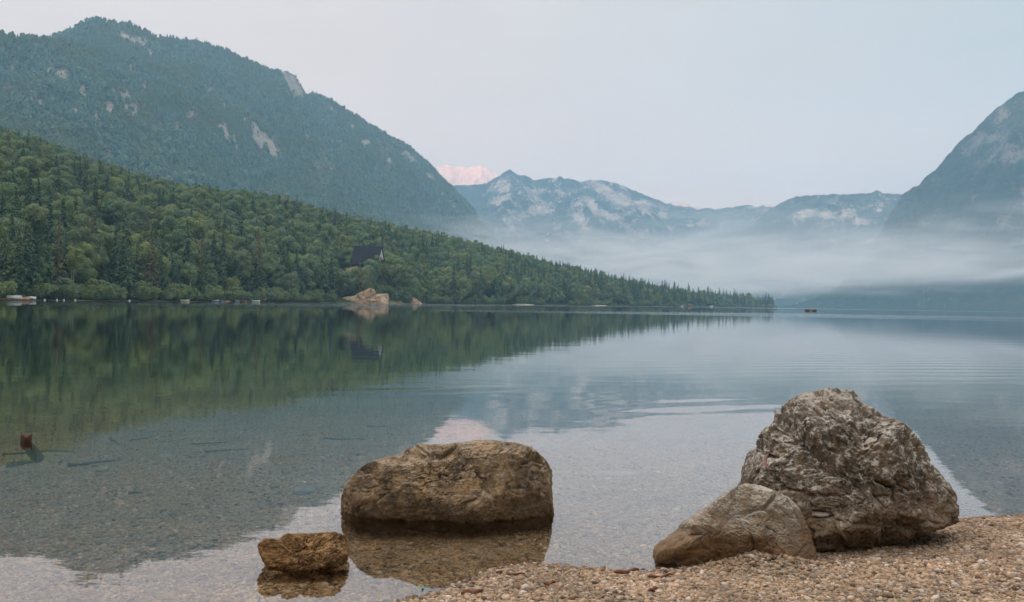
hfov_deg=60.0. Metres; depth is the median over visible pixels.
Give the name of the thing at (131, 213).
broadleaf tree
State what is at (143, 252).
broadleaf tree
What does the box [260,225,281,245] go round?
broadleaf tree
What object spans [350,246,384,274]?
chalet
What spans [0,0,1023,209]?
sky
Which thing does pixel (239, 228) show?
spruce tree
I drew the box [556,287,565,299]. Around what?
broadleaf tree
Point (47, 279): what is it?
spruce tree
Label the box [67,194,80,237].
spruce tree
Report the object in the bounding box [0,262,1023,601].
ground
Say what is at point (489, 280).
broadleaf tree
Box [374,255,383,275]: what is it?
broadleaf tree
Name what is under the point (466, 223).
forest
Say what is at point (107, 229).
broadleaf tree
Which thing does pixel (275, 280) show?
broadleaf tree
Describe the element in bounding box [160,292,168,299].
bush
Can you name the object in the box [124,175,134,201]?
spruce tree
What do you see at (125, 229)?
spruce tree
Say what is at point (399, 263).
broadleaf tree
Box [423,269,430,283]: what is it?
broadleaf tree
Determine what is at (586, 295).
broadleaf tree
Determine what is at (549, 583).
bark scrap
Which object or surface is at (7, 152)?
broadleaf tree
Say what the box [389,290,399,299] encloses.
bush
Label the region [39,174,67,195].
broadleaf tree
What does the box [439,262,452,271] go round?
broadleaf tree
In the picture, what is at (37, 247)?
spruce tree
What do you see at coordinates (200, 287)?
spruce tree
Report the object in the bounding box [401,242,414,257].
broadleaf tree
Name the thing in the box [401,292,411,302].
bush
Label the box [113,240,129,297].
spruce tree
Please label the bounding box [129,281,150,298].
bush
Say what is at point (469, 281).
broadleaf tree
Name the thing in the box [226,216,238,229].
broadleaf tree
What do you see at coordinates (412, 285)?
broadleaf tree
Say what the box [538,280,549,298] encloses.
broadleaf tree
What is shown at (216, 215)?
broadleaf tree
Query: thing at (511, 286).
broadleaf tree
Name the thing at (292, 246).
broadleaf tree
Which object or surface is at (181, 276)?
broadleaf tree
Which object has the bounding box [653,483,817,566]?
boulder
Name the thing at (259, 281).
spruce tree
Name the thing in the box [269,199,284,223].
broadleaf tree
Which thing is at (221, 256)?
spruce tree
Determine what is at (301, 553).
rock
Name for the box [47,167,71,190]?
broadleaf tree
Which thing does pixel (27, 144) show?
spruce tree
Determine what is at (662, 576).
bark scrap
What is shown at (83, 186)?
spruce tree
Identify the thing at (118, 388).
water
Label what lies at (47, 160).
broadleaf tree
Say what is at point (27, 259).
spruce tree
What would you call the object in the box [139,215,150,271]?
spruce tree
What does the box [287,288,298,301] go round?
bush
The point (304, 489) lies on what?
stone
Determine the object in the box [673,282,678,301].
spruce tree
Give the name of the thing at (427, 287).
broadleaf tree
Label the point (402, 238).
broadleaf tree
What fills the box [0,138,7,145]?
broadleaf tree
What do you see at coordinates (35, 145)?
broadleaf tree
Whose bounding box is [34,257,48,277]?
broadleaf tree
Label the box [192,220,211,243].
broadleaf tree
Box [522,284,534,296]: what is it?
broadleaf tree
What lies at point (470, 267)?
spruce tree
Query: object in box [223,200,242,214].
broadleaf tree
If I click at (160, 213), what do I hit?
broadleaf tree
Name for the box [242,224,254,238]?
broadleaf tree
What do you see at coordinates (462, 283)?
broadleaf tree
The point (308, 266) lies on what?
spruce tree
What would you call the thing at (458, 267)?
spruce tree
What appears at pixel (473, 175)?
mountain
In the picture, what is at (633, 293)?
spruce tree
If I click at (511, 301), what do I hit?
spruce tree
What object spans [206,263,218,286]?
broadleaf tree
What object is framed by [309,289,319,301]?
bush
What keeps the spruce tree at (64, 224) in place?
on the ground
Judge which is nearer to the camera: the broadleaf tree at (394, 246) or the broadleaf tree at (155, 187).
the broadleaf tree at (155, 187)
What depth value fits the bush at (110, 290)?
363.04 m
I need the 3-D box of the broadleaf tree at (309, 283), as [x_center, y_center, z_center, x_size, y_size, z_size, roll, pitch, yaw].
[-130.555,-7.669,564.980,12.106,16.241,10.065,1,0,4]
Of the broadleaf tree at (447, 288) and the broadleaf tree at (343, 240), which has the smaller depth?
the broadleaf tree at (343, 240)
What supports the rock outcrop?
on the ground
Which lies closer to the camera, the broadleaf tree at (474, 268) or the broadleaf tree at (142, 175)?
the broadleaf tree at (142, 175)
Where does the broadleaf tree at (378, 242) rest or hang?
on the ground
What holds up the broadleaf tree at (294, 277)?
on the ground
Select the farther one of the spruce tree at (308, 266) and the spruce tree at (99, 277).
the spruce tree at (308, 266)
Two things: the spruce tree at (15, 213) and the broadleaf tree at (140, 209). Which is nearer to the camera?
the spruce tree at (15, 213)
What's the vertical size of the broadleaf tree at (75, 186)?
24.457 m
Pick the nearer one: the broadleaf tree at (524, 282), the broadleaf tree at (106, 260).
the broadleaf tree at (106, 260)
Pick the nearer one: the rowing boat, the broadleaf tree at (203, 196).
the rowing boat
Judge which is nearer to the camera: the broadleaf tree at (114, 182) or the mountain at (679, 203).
the broadleaf tree at (114, 182)
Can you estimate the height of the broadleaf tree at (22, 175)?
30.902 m
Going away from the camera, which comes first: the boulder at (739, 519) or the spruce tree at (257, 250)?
the boulder at (739, 519)
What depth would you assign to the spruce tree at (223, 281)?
477.36 m
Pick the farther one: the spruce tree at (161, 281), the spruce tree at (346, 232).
the spruce tree at (346, 232)
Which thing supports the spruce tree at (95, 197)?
on the ground
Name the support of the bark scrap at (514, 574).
on the gravel at (981, 532)
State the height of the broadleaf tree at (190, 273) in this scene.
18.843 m
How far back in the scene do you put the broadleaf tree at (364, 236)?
806.18 m
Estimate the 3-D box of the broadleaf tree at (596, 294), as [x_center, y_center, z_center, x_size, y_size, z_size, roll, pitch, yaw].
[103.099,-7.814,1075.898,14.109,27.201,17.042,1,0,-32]
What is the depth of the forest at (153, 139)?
2372.10 m
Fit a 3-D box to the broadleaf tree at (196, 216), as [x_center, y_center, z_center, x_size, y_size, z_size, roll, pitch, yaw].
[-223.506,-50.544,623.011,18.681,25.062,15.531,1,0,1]
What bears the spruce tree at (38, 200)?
on the ground
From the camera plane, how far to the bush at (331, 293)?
583.95 m
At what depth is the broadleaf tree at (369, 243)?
747.01 m
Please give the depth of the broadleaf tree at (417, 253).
871.12 m
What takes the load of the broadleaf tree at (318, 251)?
on the ground
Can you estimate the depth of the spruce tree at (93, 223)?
388.24 m
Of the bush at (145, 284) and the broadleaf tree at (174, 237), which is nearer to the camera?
the bush at (145, 284)
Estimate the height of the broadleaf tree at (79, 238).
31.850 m
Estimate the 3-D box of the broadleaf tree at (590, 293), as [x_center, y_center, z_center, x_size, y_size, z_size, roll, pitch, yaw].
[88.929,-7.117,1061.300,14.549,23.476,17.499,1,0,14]
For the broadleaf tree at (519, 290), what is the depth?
882.72 m
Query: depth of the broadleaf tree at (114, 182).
608.22 m
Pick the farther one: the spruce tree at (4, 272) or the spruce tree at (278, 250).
the spruce tree at (278, 250)
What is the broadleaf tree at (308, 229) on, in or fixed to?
on the ground
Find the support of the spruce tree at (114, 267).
on the ground
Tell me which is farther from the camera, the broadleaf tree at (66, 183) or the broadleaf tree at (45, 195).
the broadleaf tree at (66, 183)
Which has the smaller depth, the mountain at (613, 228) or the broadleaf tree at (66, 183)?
the broadleaf tree at (66, 183)
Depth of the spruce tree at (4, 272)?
302.64 m
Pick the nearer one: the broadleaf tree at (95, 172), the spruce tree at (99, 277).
the spruce tree at (99, 277)
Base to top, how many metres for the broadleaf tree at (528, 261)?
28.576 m
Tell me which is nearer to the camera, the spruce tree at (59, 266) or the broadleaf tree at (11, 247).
the broadleaf tree at (11, 247)
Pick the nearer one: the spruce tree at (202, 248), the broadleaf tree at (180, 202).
the spruce tree at (202, 248)
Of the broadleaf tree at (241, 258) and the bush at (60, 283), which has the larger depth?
the broadleaf tree at (241, 258)
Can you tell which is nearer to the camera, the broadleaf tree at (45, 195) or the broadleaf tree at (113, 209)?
the broadleaf tree at (45, 195)
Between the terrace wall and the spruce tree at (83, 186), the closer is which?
the spruce tree at (83, 186)
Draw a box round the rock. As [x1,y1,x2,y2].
[257,531,349,573]
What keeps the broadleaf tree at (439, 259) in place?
on the ground
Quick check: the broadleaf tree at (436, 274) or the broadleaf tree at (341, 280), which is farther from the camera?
the broadleaf tree at (436, 274)
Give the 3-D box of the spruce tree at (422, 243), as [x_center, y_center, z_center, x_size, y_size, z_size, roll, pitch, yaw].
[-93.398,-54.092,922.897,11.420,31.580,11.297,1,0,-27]
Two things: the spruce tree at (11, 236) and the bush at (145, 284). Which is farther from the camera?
the bush at (145, 284)
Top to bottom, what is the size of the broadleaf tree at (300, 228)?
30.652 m
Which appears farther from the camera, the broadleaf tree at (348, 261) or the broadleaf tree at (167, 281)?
the broadleaf tree at (348, 261)
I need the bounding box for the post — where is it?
[20,433,32,442]
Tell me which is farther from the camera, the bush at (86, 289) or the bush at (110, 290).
the bush at (110, 290)
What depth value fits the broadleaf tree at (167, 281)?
423.56 m
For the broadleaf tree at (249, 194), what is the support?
on the ground
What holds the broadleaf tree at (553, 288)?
on the ground
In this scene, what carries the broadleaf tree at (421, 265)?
on the ground
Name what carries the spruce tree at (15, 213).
on the ground
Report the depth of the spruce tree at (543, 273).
1036.86 m
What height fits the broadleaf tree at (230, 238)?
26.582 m
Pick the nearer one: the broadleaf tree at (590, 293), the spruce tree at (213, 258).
the spruce tree at (213, 258)
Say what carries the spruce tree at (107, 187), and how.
on the ground
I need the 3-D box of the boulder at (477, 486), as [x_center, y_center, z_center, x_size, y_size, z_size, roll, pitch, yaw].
[-0.493,1.379,6.356,1.615,0.813,0.851,1,0,0]
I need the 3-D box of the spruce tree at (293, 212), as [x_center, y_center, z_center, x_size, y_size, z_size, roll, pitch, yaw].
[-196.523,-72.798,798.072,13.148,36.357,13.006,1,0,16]
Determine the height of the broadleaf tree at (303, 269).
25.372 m
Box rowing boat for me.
[6,295,21,297]
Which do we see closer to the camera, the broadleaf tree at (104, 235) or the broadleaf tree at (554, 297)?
the broadleaf tree at (104, 235)
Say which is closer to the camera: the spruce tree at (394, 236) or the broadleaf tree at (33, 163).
the broadleaf tree at (33, 163)
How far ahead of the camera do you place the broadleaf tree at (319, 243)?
671.89 m
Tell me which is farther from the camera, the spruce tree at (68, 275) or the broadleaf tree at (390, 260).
the broadleaf tree at (390, 260)
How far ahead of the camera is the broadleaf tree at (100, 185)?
600.28 m
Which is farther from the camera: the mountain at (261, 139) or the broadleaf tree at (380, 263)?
the mountain at (261, 139)
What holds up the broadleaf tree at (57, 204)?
on the ground
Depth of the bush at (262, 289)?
506.36 m
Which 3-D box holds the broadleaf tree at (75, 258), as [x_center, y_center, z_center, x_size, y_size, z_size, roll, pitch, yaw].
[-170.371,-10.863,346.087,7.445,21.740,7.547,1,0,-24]
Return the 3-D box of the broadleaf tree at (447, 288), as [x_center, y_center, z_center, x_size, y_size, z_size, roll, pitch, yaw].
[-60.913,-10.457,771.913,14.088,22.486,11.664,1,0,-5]
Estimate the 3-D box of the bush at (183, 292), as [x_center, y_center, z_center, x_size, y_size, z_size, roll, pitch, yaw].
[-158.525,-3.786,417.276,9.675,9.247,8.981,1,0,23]
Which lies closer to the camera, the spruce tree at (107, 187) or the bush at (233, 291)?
the bush at (233, 291)
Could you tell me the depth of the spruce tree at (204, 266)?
455.50 m
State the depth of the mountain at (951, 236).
3584.85 m
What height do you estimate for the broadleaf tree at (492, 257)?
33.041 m
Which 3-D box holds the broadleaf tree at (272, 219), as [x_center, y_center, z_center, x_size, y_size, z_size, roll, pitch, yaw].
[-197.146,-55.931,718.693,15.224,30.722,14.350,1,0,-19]
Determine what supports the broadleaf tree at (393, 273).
on the ground
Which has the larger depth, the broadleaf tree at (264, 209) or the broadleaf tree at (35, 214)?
the broadleaf tree at (264, 209)
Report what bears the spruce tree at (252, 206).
on the ground
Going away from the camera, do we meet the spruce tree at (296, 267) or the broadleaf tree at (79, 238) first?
the broadleaf tree at (79, 238)
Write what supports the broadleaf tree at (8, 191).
on the ground
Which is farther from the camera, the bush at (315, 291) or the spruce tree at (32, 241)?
the bush at (315, 291)
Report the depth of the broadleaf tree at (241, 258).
495.58 m
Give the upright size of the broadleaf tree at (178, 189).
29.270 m
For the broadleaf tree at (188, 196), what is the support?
on the ground
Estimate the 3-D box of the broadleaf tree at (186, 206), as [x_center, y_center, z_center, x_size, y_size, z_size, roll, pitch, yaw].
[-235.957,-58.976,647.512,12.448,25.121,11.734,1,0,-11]
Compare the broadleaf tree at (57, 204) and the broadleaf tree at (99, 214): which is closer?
the broadleaf tree at (57, 204)
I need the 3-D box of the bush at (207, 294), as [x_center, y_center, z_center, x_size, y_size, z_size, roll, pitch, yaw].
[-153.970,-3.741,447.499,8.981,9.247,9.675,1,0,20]
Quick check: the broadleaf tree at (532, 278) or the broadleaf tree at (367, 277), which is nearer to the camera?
the broadleaf tree at (367, 277)
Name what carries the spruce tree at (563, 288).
on the ground
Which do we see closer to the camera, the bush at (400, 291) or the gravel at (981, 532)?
the gravel at (981, 532)
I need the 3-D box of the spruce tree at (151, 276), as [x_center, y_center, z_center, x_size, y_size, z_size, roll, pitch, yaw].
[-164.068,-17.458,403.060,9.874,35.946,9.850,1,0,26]
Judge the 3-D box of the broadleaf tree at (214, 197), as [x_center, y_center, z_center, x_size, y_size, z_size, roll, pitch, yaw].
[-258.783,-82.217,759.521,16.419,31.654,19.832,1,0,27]
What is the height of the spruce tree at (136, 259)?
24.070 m
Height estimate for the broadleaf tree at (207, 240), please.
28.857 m
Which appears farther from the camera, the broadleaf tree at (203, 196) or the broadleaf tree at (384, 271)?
the broadleaf tree at (203, 196)
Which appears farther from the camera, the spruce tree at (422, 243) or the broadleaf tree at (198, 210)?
the spruce tree at (422, 243)
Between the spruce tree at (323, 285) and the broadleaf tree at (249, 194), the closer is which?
the spruce tree at (323, 285)
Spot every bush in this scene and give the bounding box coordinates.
[26,277,56,299]
[50,277,69,299]
[75,278,97,288]
[78,286,92,298]
[84,280,107,299]
[99,280,116,298]
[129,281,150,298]
[140,281,157,295]
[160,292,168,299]
[166,283,183,299]
[170,283,186,300]
[178,283,191,299]
[202,285,217,299]
[215,285,223,298]
[224,286,238,300]
[251,287,266,295]
[252,289,264,299]
[263,287,275,299]
[274,288,284,301]
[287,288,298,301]
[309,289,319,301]
[323,290,337,300]
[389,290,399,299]
[395,287,403,296]
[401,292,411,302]
[469,295,478,303]
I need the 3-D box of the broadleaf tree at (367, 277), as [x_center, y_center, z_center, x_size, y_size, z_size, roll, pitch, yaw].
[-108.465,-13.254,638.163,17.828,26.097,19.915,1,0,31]
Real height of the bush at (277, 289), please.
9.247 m
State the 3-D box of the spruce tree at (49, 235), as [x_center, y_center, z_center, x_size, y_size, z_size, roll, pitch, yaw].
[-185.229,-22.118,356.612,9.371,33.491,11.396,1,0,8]
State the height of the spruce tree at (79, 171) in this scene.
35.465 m
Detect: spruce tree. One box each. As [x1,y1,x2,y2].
[0,234,17,299]
[6,212,24,285]
[8,188,24,238]
[20,223,40,288]
[22,222,45,295]
[24,167,33,194]
[25,136,30,150]
[29,234,43,296]
[33,179,42,206]
[39,238,56,298]
[42,204,62,280]
[51,215,68,282]
[53,167,65,195]
[60,198,68,235]
[60,234,74,283]
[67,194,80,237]
[74,155,83,187]
[78,162,89,195]
[86,210,104,273]
[88,177,104,212]
[90,210,107,281]
[104,177,110,196]
[106,229,118,282]
[108,211,141,279]
[109,246,118,284]
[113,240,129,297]
[117,237,136,287]
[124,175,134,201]
[128,243,142,289]
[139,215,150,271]
[140,223,164,288]
[156,250,165,297]
[158,226,168,286]
[159,190,165,205]
[165,246,176,285]
[176,218,198,281]
[196,231,207,274]
[196,257,207,300]
[198,250,209,284]
[207,231,218,279]
[215,234,228,285]
[219,258,227,297]
[222,213,226,232]
[234,209,245,236]
[240,237,253,292]
[249,228,266,285]
[250,195,255,213]
[251,249,268,290]
[263,215,267,232]
[275,234,282,257]
[278,242,288,290]
[289,200,297,218]
[291,250,304,295]
[307,256,314,291]
[315,246,330,290]
[318,208,325,223]
[324,254,336,295]
[343,222,348,235]
[355,260,365,292]
[380,237,384,252]
[385,223,392,239]
[391,229,398,247]
[411,233,414,246]
[419,234,424,250]
[448,263,458,302]
[456,256,460,273]
[467,256,475,291]
[469,278,474,296]
[509,274,515,303]
[540,264,546,279]
[559,275,567,303]
[594,271,599,299]
[631,278,638,299]
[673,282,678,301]
[690,288,694,302]
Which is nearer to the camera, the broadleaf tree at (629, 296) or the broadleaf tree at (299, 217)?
the broadleaf tree at (299, 217)
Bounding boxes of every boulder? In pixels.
[339,440,554,533]
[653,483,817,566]
[738,387,959,552]
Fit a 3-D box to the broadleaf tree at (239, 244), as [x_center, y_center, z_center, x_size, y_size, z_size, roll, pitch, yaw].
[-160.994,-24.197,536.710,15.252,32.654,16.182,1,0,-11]
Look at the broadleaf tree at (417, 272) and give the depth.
720.85 m
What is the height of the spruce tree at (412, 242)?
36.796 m
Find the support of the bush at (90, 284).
on the ground
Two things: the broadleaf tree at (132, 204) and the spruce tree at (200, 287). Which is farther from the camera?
the broadleaf tree at (132, 204)
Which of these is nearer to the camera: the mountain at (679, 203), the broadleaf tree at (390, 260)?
the broadleaf tree at (390, 260)
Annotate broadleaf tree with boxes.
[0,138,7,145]
[0,182,24,212]
[0,238,17,270]
[1,149,15,169]
[6,167,36,195]
[16,156,43,178]
[18,203,48,244]
[30,136,41,155]
[30,179,60,206]
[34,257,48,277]
[38,145,59,170]
[38,225,75,273]
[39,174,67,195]
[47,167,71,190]
[48,262,57,281]
[51,196,84,217]
[54,199,98,234]
[61,213,106,282]
[65,245,85,281]
[67,174,80,194]
[68,248,93,283]
[81,195,104,229]
[82,168,100,189]
[86,174,113,194]
[97,228,108,249]
[99,223,116,267]
[100,255,109,271]
[102,166,116,178]
[103,198,127,231]
[104,230,125,261]
[108,177,124,198]
[122,203,137,221]
[126,200,139,215]
[128,206,151,233]
[129,180,143,195]
[130,242,170,283]
[136,172,147,188]
[144,258,172,284]
[149,206,173,229]
[150,184,164,194]
[151,186,172,205]
[159,215,185,250]
[160,242,182,270]
[170,185,182,194]
[171,192,185,209]
[176,262,197,286]
[178,217,196,240]
[181,191,201,208]
[182,203,195,215]
[183,264,196,284]
[189,211,206,224]
[190,198,203,214]
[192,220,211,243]
[196,190,215,210]
[198,230,232,264]
[205,186,219,203]
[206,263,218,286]
[207,203,228,215]
[207,204,225,220]
[220,229,237,250]
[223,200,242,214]
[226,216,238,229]
[226,276,240,289]
[227,249,249,280]
[233,234,257,263]
[241,191,257,210]
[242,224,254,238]
[251,243,275,286]
[252,231,275,254]
[256,200,273,216]
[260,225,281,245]
[261,214,277,227]
[268,265,291,289]
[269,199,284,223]
[275,227,286,237]
[280,235,301,252]
[284,271,299,290]
[289,260,313,289]
[290,222,306,241]
[293,214,307,222]
[298,225,316,244]
[301,276,315,295]
[303,208,314,222]
[304,260,320,284]
[305,239,330,253]
[306,254,319,262]
[308,227,324,246]
[308,246,316,255]
[310,222,328,243]
[311,245,330,260]
[323,223,335,240]
[329,246,341,261]
[333,230,340,246]
[334,271,347,298]
[338,234,351,248]
[339,236,355,249]
[340,247,352,265]
[344,249,353,268]
[346,271,358,295]
[350,265,373,290]
[354,232,368,243]
[361,240,373,245]
[363,259,379,285]
[369,230,377,239]
[370,225,379,236]
[374,237,390,251]
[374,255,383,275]
[381,261,388,277]
[386,257,403,271]
[386,258,405,286]
[386,265,400,283]
[389,240,401,255]
[397,232,411,248]
[400,265,414,283]
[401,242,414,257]
[403,252,414,261]
[403,277,419,295]
[406,260,423,279]
[411,246,423,261]
[418,254,428,269]
[418,283,426,298]
[419,264,423,280]
[419,279,431,297]
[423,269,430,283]
[427,246,444,266]
[428,268,444,284]
[430,279,442,295]
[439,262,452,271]
[441,267,452,276]
[442,276,449,296]
[450,276,468,296]
[452,238,462,248]
[459,269,472,300]
[469,265,481,293]
[474,272,486,288]
[481,259,494,274]
[482,266,494,295]
[485,255,496,266]
[491,274,503,289]
[502,277,518,303]
[516,284,521,295]
[519,256,532,269]
[520,279,537,296]
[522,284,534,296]
[528,276,538,298]
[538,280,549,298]
[549,277,558,302]
[551,292,559,302]
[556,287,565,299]
[560,277,571,292]
[569,282,581,299]
[582,290,589,304]
[584,285,592,298]
[591,284,602,298]
[606,282,616,294]
[607,280,621,303]
[625,290,633,304]
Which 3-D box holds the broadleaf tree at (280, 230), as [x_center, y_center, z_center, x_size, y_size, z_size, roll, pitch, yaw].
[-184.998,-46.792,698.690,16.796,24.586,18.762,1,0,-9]
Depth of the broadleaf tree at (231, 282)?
480.43 m
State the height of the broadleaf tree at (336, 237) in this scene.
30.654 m
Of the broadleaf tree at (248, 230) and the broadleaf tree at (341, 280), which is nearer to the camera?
the broadleaf tree at (341, 280)
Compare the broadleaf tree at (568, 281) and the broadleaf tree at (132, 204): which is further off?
the broadleaf tree at (568, 281)
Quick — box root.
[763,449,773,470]
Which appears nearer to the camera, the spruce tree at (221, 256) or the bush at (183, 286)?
the bush at (183, 286)
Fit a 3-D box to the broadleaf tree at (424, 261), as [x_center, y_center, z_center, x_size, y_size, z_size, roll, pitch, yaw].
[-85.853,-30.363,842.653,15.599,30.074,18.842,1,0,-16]
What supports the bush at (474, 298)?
on the ground
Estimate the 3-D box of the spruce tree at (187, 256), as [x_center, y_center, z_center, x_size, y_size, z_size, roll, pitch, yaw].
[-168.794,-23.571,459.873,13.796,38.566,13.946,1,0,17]
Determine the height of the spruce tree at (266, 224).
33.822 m
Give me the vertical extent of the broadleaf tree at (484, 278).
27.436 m
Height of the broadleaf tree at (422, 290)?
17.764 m
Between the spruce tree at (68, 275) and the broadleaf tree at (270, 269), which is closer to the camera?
the spruce tree at (68, 275)
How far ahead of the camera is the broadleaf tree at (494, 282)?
867.89 m
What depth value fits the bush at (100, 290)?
358.78 m
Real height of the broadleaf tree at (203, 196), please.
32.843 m
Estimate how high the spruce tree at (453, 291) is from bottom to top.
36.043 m
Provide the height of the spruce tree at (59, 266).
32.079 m
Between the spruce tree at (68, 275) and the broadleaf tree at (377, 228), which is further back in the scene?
the broadleaf tree at (377, 228)
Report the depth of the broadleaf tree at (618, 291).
1138.40 m
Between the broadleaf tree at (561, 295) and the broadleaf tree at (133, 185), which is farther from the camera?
the broadleaf tree at (561, 295)
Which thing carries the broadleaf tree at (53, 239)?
on the ground
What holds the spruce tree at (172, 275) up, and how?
on the ground
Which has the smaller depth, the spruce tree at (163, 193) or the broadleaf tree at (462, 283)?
the spruce tree at (163, 193)
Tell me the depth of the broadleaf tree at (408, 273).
700.39 m
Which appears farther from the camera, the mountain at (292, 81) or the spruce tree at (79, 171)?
the mountain at (292, 81)
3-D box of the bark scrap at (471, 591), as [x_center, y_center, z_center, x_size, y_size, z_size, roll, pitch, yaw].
[-0.204,1.483,4.513,0.117,0.039,0.044,1,0,-11]
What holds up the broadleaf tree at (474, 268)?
on the ground
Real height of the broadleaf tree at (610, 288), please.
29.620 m
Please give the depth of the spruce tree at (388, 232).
909.95 m
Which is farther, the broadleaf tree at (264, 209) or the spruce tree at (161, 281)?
the broadleaf tree at (264, 209)
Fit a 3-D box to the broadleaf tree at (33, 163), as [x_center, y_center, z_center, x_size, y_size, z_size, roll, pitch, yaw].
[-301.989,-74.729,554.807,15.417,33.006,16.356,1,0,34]
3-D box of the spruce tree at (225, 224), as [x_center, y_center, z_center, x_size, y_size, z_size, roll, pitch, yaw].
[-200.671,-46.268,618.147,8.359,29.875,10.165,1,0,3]
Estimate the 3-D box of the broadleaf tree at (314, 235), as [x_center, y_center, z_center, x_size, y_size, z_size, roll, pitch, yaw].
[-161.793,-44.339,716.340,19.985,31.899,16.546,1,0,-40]
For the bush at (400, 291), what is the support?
on the ground
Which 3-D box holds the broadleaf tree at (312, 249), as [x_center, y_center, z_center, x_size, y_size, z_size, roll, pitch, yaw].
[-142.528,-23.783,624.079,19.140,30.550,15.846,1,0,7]
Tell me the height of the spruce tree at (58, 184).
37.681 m
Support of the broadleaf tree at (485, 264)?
on the ground
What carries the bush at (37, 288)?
on the ground
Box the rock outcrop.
[342,288,388,302]
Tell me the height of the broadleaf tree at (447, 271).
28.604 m
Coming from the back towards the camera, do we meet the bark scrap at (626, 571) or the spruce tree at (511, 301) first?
the spruce tree at (511, 301)
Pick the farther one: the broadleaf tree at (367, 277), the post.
the broadleaf tree at (367, 277)
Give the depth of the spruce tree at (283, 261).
544.42 m
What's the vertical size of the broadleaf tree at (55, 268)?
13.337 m
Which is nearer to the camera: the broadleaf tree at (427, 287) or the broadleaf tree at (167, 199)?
the broadleaf tree at (167, 199)
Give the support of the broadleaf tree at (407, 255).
on the ground
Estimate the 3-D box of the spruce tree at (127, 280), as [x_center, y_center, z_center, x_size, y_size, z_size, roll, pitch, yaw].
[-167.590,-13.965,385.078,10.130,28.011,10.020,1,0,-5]
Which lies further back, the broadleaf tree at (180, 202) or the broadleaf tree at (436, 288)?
the broadleaf tree at (436, 288)
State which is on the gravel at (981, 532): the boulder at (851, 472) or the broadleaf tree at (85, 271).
the boulder at (851, 472)
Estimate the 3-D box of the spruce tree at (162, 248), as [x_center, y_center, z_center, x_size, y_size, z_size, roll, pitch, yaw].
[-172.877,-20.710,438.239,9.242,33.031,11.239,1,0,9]
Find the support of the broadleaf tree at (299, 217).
on the ground
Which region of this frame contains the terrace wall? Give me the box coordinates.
[346,266,357,273]
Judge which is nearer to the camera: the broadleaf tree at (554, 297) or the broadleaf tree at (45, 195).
the broadleaf tree at (45, 195)
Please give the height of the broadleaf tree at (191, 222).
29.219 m
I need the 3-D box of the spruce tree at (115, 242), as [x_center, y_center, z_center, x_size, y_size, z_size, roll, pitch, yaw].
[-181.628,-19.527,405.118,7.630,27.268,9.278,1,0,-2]
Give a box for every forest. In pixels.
[0,29,305,202]
[40,15,502,248]
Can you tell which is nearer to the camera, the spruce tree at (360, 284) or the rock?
the rock
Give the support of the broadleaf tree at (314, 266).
on the ground
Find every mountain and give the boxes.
[0,35,291,187]
[72,21,483,238]
[436,164,498,185]
[452,169,771,295]
[670,200,775,209]
[735,190,900,306]
[778,91,1023,310]
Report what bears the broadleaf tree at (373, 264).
on the ground
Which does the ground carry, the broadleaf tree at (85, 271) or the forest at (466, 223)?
the broadleaf tree at (85, 271)
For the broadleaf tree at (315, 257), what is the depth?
598.38 m
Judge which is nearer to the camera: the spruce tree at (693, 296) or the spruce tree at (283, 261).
the spruce tree at (283, 261)
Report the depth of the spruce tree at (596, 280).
1087.88 m
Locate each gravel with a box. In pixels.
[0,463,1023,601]
[373,511,1023,601]
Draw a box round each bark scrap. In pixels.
[461,589,483,594]
[496,570,524,575]
[543,580,554,585]
[614,567,638,573]
[648,573,672,577]
[648,586,657,591]
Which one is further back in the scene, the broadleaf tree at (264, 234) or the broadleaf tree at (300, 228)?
the broadleaf tree at (300, 228)
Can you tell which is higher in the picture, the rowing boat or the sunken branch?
the rowing boat
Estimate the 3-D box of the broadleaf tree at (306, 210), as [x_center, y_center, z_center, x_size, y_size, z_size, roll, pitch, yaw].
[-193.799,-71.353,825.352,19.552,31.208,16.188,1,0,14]
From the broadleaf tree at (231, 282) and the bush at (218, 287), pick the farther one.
the broadleaf tree at (231, 282)
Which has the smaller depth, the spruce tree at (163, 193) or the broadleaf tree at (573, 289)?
the spruce tree at (163, 193)
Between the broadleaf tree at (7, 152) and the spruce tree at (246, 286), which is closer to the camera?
the spruce tree at (246, 286)
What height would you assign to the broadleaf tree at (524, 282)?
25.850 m

